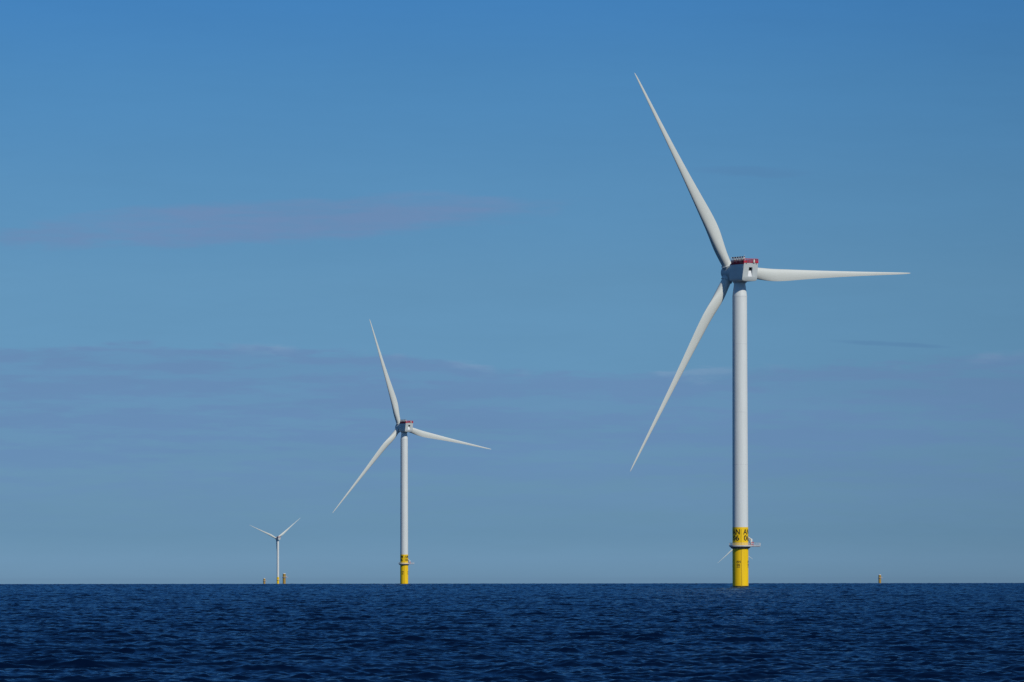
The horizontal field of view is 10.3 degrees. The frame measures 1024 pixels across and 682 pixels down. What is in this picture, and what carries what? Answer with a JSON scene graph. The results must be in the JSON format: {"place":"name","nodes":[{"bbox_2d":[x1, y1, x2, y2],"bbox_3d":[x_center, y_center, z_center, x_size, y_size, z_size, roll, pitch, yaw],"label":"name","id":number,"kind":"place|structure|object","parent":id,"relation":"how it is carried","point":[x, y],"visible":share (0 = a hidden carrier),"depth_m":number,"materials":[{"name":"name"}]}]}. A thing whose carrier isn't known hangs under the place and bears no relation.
{"place":"outdoors","nodes":[
{"label":"outdoors","id":0,"kind":"place"},
{"bbox_2d":[0,583,1023,681],"bbox_3d":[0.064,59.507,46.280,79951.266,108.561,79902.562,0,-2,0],"label":"sea","id":1,"kind":"structure","parent":0,"point":[721,632],"depth_m":374.44,"materials":[{"name":"liquid"}]},
{"bbox_2d":[250,518,299,583],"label":"wind turbine","id":2,"kind":"object","parent":1,"relation":"in","point":[277,538],"visible":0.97,"depth_m":16571.14,"materials":[{"name":"white metal"}]},
{"bbox_2d":[282,573,287,583],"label":"turbine foundation","id":3,"kind":"object","parent":1,"relation":"in","point":[284,578],"visible":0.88,"depth_m":13274.83,"materials":[{"name":"yellow paint"}]},
{"bbox_2d":[333,321,488,583],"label":"wind turbine","id":4,"kind":"object","parent":1,"relation":"in","point":[403,427],"visible":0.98,"depth_m":5015.62,"materials":[{"name":"white metal"}]},
{"bbox_2d":[630,74,909,586],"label":"wind turbine","id":5,"kind":"object","parent":1,"relation":"in","point":[739,272],"visible":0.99,"depth_m":2499.64,"materials":[{"name":"white metal"}]},
{"bbox_2d":[0,0,1023,583],"label":"sky","id":6,"kind":"structure","parent":0,"point":[209,209],"materials":[{"name":"blue"}]}
]}

